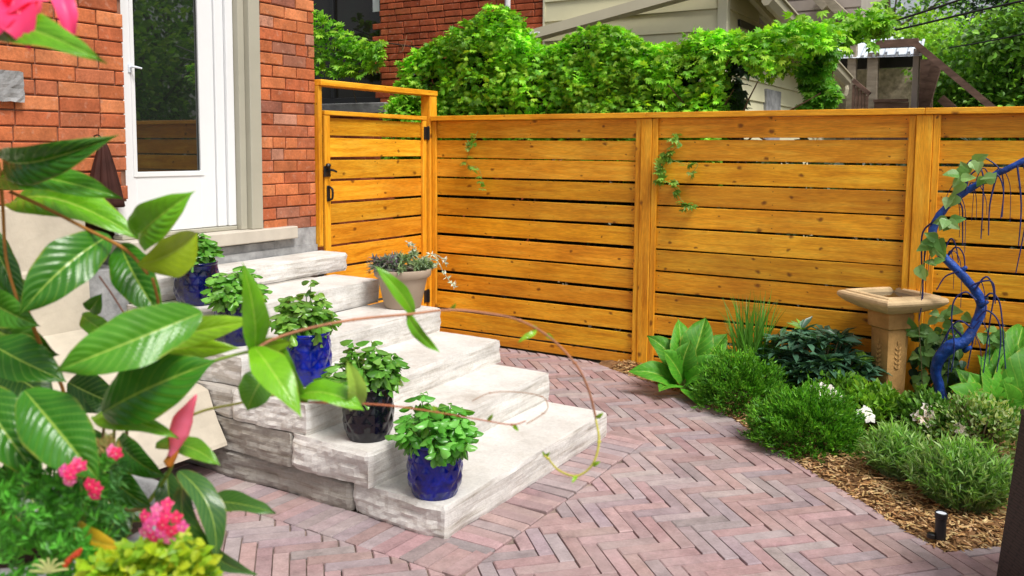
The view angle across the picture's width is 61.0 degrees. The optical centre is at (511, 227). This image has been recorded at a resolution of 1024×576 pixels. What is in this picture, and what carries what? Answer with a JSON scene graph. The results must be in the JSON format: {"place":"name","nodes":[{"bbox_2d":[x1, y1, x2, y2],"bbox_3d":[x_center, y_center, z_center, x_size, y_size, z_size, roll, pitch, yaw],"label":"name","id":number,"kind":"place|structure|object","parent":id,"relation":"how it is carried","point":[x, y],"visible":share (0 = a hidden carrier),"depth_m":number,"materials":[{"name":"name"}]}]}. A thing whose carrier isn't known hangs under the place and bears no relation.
{"place":"outdoors","nodes":[
{"label":"outdoors","id":0,"kind":"place"},
{"bbox_2d":[153,348,1000,575],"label":"brick paving","id":1,"kind":"structure","parent":0,"point":[684,488],"depth_m":3.59,"materials":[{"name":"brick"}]},
{"bbox_2d":[0,475,158,575],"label":"tall planter","id":2,"kind":"object","parent":1,"relation":"on","point":[148,486],"visible":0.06,"depth_m":1.47,"materials":[{"name":"grey concrete"}]},
{"bbox_2d":[0,448,128,575],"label":"ferny plant","id":3,"kind":"object","parent":2,"relation":"in","point":[48,540],"visible":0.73,"depth_m":1.02,"materials":[{"name":"green plant"}]},
{"bbox_2d":[29,548,82,573],"bbox_3d":[-0.517,0.377,0.985,0.056,0.025,0.016,0,5,-5],"label":"seed head","id":4,"kind":"object","parent":3,"relation":"attached to","point":[48,568],"visible":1,"depth_m":0.98},
{"bbox_2d":[29,432,189,543],"bbox_3d":[-0.477,0.339,1.022,0.231,0.197,0.112,4,6,31],"label":"verbena plant","id":5,"kind":"object","parent":2,"relation":"in","point":[77,465],"visible":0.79,"depth_m":0.98,"materials":[{"name":"pink plant"}]},
{"bbox_2d":[74,527,223,575],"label":"lime plant","id":6,"kind":"object","parent":2,"relation":"in","point":[182,555],"visible":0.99,"depth_m":0.98,"materials":[{"name":"green plant"}]},
{"bbox_2d":[0,0,602,574],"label":"mandevilla plant","id":7,"kind":"object","parent":2,"relation":"in","point":[152,350],"visible":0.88,"depth_m":1.10,"materials":[{"name":"green plant"}]},
{"bbox_2d":[0,0,317,475],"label":"brick house","id":8,"kind":"structure","parent":1,"relation":"on","point":[210,103],"depth_m":5.06,"materials":[{"name":"red brick"}]},
{"bbox_2d":[90,134,124,207],"bbox_3d":[-2.117,-0.294,4.495,0.200,0.376,0.197,4,6,31],"label":"hanging cloth","id":9,"kind":"object","parent":8,"relation":"hanging from","point":[104,171],"visible":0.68,"depth_m":4.47,"materials":[{"name":"brown fabric"}]},
{"bbox_2d":[114,0,236,234],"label":"door","id":10,"kind":"structure","parent":8,"relation":"in","point":[177,56],"depth_m":5.10,"materials":[{"name":"white paint"}]},
{"bbox_2d":[127,251,606,538],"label":"stone steps","id":11,"kind":"structure","parent":1,"relation":"on","point":[314,453],"depth_m":4.11,"materials":[{"name":"stone"}]},
{"bbox_2d":[173,260,219,305],"bbox_3d":[-1.656,0.288,4.564,0.235,0.222,0.235,4,6,31],"label":"glazed pot","id":12,"kind":"object","parent":11,"relation":"on","point":[189,286],"visible":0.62,"depth_m":4.47,"materials":[{"name":"blue ceramic"}]},
{"bbox_2d":[191,233,224,277],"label":"basil plant","id":13,"kind":"object","parent":12,"relation":"in","point":[209,250],"visible":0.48,"depth_m":4.52,"materials":[{"name":"green plant"}]},
{"bbox_2d":[213,304,245,346],"bbox_3d":[-1.361,0.459,4.293,0.218,0.225,0.218,4,6,31],"label":"glazed pot","id":14,"kind":"object","parent":11,"relation":"on","point":[235,338],"visible":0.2,"depth_m":4.20,"materials":[{"name":"blue ceramic"}]},
{"bbox_2d":[200,266,272,314],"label":"basil plant","id":15,"kind":"object","parent":14,"relation":"in","point":[226,292],"visible":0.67,"depth_m":4.18,"materials":[{"name":"green plant"}]},
{"bbox_2d":[286,332,331,386],"bbox_3d":[-0.974,0.612,4.127,0.238,0.245,0.238,4,6,31],"label":"glazed pot","id":16,"kind":"object","parent":11,"relation":"on","point":[311,362],"visible":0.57,"depth_m":4.03,"materials":[{"name":"ceramic"}]},
{"bbox_2d":[270,280,341,349],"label":"basil plant","id":17,"kind":"object","parent":16,"relation":"in","point":[294,316],"visible":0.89,"depth_m":4.04,"materials":[{"name":"green plant"}]},
{"bbox_2d":[342,388,394,442],"bbox_3d":[-0.621,0.788,3.759,0.225,0.235,0.225,4,6,31],"label":"glazed pot","id":18,"kind":"object","parent":11,"relation":"on","point":[373,424],"visible":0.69,"depth_m":3.67,"materials":[{"name":"black ceramic"}]},
{"bbox_2d":[313,340,409,409],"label":"basil plant","id":19,"kind":"object","parent":18,"relation":"in","point":[375,371],"visible":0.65,"depth_m":3.72,"materials":[{"name":"green plant"}]},
{"bbox_2d":[373,264,431,309],"bbox_3d":[-0.668,0.366,5.307,0.352,0.238,0.352,4,6,31],"label":"clay pot","id":20,"kind":"object","parent":11,"relation":"on","point":[412,280],"visible":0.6,"depth_m":5.21,"materials":[{"name":"ceramic"}]},
{"bbox_2d":[367,247,433,275],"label":"succulent plant","id":21,"kind":"object","parent":20,"relation":"in","point":[392,262],"visible":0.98,"depth_m":5.21,"materials":[{"name":"green plant"}]},
{"bbox_2d":[406,241,457,287],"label":"trailing plant","id":22,"kind":"object","parent":20,"relation":"in","point":[453,284],"visible":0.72,"depth_m":5.30,"materials":[{"name":"white plant"}]},
{"bbox_2d":[406,434,462,500],"bbox_3d":[-0.315,0.972,3.545,0.231,0.222,0.231,4,6,31],"label":"glazed pot","id":23,"kind":"object","parent":11,"relation":"on","point":[427,481],"visible":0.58,"depth_m":3.45,"materials":[{"name":"ceramic"}]},
{"bbox_2d":[385,391,483,467],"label":"basil plant","id":24,"kind":"object","parent":23,"relation":"in","point":[449,439],"visible":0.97,"depth_m":3.43,"materials":[{"name":"green plant"}]},
{"bbox_2d":[313,79,437,306],"bbox_3d":[-1.002,-0.057,6.524,0.130,1.992,1.327,4,6,31],"label":"gate frame","id":25,"kind":"object","parent":1,"relation":"on","point":[428,103],"visible":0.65,"depth_m":6.26,"materials":[{"name":"brown wood"}]},
{"bbox_2d":[322,110,429,305],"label":"garden gate","id":26,"kind":"structure","parent":25,"relation":"attached to","point":[350,190],"depth_m":6.43,"materials":[{"name":"brown wood"}]},
{"bbox_2d":[996,409,1023,575],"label":"wooden post","id":27,"kind":"object","parent":1,"relation":"on","point":[1011,560],"visible":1,"depth_m":2.98,"materials":[{"name":"brown wood"}]},
{"bbox_2d":[318,274,1004,362],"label":"ground","id":28,"kind":"structure","parent":0,"point":[546,353],"depth_m":7.20,"materials":[{"name":"soil"}]},
{"bbox_2d":[312,0,853,284],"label":"neighbour house","id":29,"kind":"structure","parent":28,"relation":"on","point":[418,23],"depth_m":9.37,"materials":[{"name":"red brick"}]},
{"bbox_2d":[312,0,379,103],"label":"window","id":30,"kind":"structure","parent":29,"relation":"in","point":[359,16],"depth_m":10.30,"materials":[{"name":"black glass"}]},
{"bbox_2d":[312,4,419,101],"bbox_3d":[-1.385,-1.932,9.172,0.647,1.151,2.975,-4,7,-40],"label":"climbing vine","id":31,"kind":"object","parent":29,"relation":"attached to","point":[371,53],"depth_m":9.71,"materials":[{"name":"green plant"}]},
{"bbox_2d":[738,19,760,31],"bbox_3d":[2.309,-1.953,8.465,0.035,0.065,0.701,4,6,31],"label":"side window","id":32,"kind":"structure","parent":29,"relation":"in","point":[743,24],"depth_m":8.33,"materials":[{"name":"black glass"}]},
{"bbox_2d":[763,89,780,139],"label":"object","id":33,"kind":"structure","parent":29,"relation":"in","point":[772,97],"depth_m":9.25,"materials":[{"name":"grey metal"}]},
{"bbox_2d":[378,3,1023,374],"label":"climbing vine","id":34,"kind":"object","parent":28,"relation":"on","point":[614,73],"visible":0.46,"depth_m":6.49,"materials":[{"name":"green plant"}]},
{"bbox_2d":[790,21,843,109],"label":"hanging vine","id":35,"kind":"object","parent":34,"relation":"hanging from","point":[813,79],"visible":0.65,"depth_m":5.98,"materials":[{"name":"green plant"}]},
{"bbox_2d":[763,0,899,66],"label":"trailing vine","id":36,"kind":"object","parent":35,"relation":"on","point":[867,29],"visible":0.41,"depth_m":6.07,"materials":[{"name":"green plant"}]},
{"bbox_2d":[787,0,881,69],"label":"house","id":37,"kind":"structure","parent":28,"relation":"on","point":[811,8],"depth_m":13.79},
{"bbox_2d":[834,36,1023,239],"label":"back porch","id":38,"kind":"object","parent":28,"relation":"on","point":[876,83],"visible":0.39,"depth_m":11.11,"materials":[{"name":"brown wood"}]},
{"bbox_2d":[880,0,988,38],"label":"elm tree","id":39,"kind":"object","parent":28,"relation":"on","point":[898,5],"visible":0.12,"depth_m":21.43,"materials":[{"name":"green plant"}]},
{"bbox_2d":[887,3,1023,164],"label":"locust tree","id":40,"kind":"object","parent":28,"relation":"on","point":[920,32],"visible":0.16,"depth_m":13.31,"materials":[{"name":"green plant"}]},
{"bbox_2d":[900,0,1023,140],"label":"maple tree","id":41,"kind":"object","parent":28,"relation":"on","point":[1009,51],"visible":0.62,"depth_m":11.26,"materials":[{"name":"green plant"}]},
{"bbox_2d":[915,0,1023,32],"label":"spruce tree","id":42,"kind":"object","parent":28,"relation":"on","point":[972,5],"visible":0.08,"depth_m":16.82,"materials":[{"name":"green plant"}]},
{"bbox_2d":[922,35,1017,164],"bbox_3d":[6.232,-1.158,12.632,2.120,3.228,2.388,-3,6,-35],"label":"shrubby tree","id":43,"kind":"object","parent":28,"relation":"on","point":[956,98],"visible":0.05,"depth_m":11.98,"materials":[{"name":"green plant"}]},
{"bbox_2d":[599,359,1016,551],"bbox_3d":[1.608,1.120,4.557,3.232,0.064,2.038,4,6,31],"label":"bark mulch","id":44,"kind":"object","parent":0,"point":[918,505],"visible":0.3,"depth_m":3.77,"materials":[{"name":"brown wood"}]},
{"bbox_2d":[628,317,733,405],"bbox_3d":[1.078,0.817,5.527,0.540,0.471,0.559,4,6,31],"label":"broadleaf plant","id":45,"kind":"object","parent":44,"relation":"on","point":[680,353],"visible":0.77,"depth_m":5.47,"materials":[{"name":"green plant"}]},
{"bbox_2d":[430,106,1023,399],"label":"wooden fence","id":46,"kind":"object","parent":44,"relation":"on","point":[923,151],"visible":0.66,"depth_m":5.83,"materials":[{"name":"brown wood"}]},
{"bbox_2d":[460,131,486,190],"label":"vine sprig","id":47,"kind":"object","parent":46,"relation":"attached to","point":[471,144],"visible":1,"depth_m":6.70,"materials":[{"name":"green plant"}]},
{"bbox_2d":[652,132,697,212],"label":"vine sprig","id":48,"kind":"object","parent":46,"relation":"attached to","point":[660,170],"visible":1,"depth_m":5.89,"materials":[{"name":"green plant"}]},
{"bbox_2d":[658,152,697,178],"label":"vine sprig","id":49,"kind":"object","parent":46,"relation":"attached to","point":[688,166],"visible":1,"depth_m":5.84,"materials":[{"name":"green plant"}]},
{"bbox_2d":[685,343,793,418],"bbox_3d":[1.381,0.890,5.199,0.715,0.400,0.606,4,6,31],"label":"clipped shrub","id":50,"kind":"object","parent":44,"relation":"on","point":[720,375],"visible":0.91,"depth_m":5.12,"materials":[{"name":"green plant"}]},
{"bbox_2d":[715,290,794,364],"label":"ornamental grass","id":51,"kind":"object","parent":44,"relation":"on","point":[743,338],"depth_m":5.46,"materials":[{"name":"green plant"}]},
{"bbox_2d":[738,338,804,398],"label":"clipped shrub","id":52,"kind":"object","parent":44,"relation":"on","point":[789,377],"visible":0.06,"depth_m":5.28,"materials":[{"name":"green plant"}]},
{"bbox_2d":[738,375,873,465],"bbox_3d":[1.564,0.960,4.516,0.736,0.384,0.624,4,6,31],"label":"clipped shrub","id":53,"kind":"object","parent":44,"relation":"on","point":[832,419],"visible":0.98,"depth_m":4.41,"materials":[{"name":"green plant"}]},
{"bbox_2d":[745,316,891,389],"bbox_3d":[1.831,0.823,5.257,0.879,0.528,0.561,4,6,31],"label":"rhododendron shrub","id":54,"kind":"object","parent":44,"relation":"on","point":[804,362],"visible":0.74,"depth_m":5.15,"materials":[{"name":"green plant"}]},
{"bbox_2d":[798,367,865,407],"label":"impatiens plant","id":55,"kind":"object","parent":44,"relation":"on","point":[843,382],"visible":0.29,"depth_m":4.98,"materials":[{"name":"green plant"}]},
{"bbox_2d":[840,377,918,433],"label":"periwinkle plant","id":56,"kind":"object","parent":44,"relation":"on","point":[878,399],"visible":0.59,"depth_m":4.71,"materials":[{"name":"green plant"}]},
{"bbox_2d":[853,414,931,481],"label":"lavender plant","id":57,"kind":"object","parent":44,"relation":"on","point":[887,446],"visible":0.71,"depth_m":4.00,"materials":[{"name":"green plant"}]},
{"bbox_2d":[837,287,948,393],"bbox_3d":[2.219,0.740,5.117,0.441,0.733,0.441,-1,5,-18],"label":"birdbath","id":58,"kind":"object","parent":44,"relation":"on","point":[890,311],"visible":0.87,"depth_m":5.04,"materials":[{"name":"stone"}]},
{"bbox_2d":[886,383,967,443],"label":"rose bush","id":59,"kind":"object","parent":44,"relation":"on","point":[928,399],"visible":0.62,"depth_m":4.56,"materials":[{"name":"green plant"}]},
{"bbox_2d":[927,510,947,540],"bbox_3d":[1.679,1.172,3.430,0.072,0.108,0.049,4,6,31],"label":"path light","id":60,"kind":"object","parent":44,"relation":"on","point":[941,518],"visible":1,"depth_m":3.41,"materials":[{"name":"black metal"}]},
{"bbox_2d":[907,325,968,402],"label":"heart leaf plant","id":61,"kind":"object","parent":44,"relation":"on","point":[952,377],"visible":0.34,"depth_m":5.03,"materials":[{"name":"green plant"}]},
{"bbox_2d":[899,429,1013,515],"bbox_3d":[1.921,1.038,3.694,0.516,0.354,0.450,4,6,31],"label":"lavender plant","id":62,"kind":"object","parent":44,"relation":"on","point":[973,476],"visible":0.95,"depth_m":3.62,"materials":[{"name":"green plant"}]},
{"bbox_2d":[917,387,1021,464],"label":"euonymus shrub","id":63,"kind":"object","parent":44,"relation":"on","point":[981,407],"visible":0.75,"depth_m":4.36,"materials":[{"name":"green plant"}]},
{"bbox_2d":[918,157,1023,399],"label":"blue tree","id":64,"kind":"object","parent":44,"relation":"on","point":[946,350],"visible":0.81,"depth_m":4.77,"materials":[{"name":"paint"}]},
{"bbox_2d":[906,154,1005,392],"bbox_3d":[2.447,0.330,4.814,0.526,1.476,0.340,4,6,31],"label":"climbing vine","id":65,"kind":"object","parent":64,"relation":"attached to","point":[933,243],"visible":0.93,"depth_m":4.81,"materials":[{"name":"green plant"}]},
{"bbox_2d":[948,324,1023,437],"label":"hosta plant","id":66,"kind":"object","parent":44,"relation":"on","point":[1007,383],"visible":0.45,"depth_m":4.74,"materials":[{"name":"green plant"}]},
{"bbox_2d":[837,0,960,39],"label":"overhead cable","id":67,"kind":"object","parent":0,"point":[930,9],"visible":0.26,"depth_m":5.95,"materials":[{"name":"black metal"}]},
{"bbox_2d":[881,0,1008,165],"label":"sky","id":68,"kind":"structure","parent":0,"point":[906,5],"materials":[{"name":"white"}]},
{"bbox_2d":[893,0,1023,30],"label":"overhead cable","id":69,"kind":"object","parent":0,"point":[965,13],"visible":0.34,"depth_m":5.95,"materials":[{"name":"black metal"}]},
{"bbox_2d":[949,33,1023,47],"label":"overhead cable","id":70,"kind":"object","parent":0,"point":[986,41],"visible":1,"depth_m":5.99,"materials":[{"name":"black metal"}]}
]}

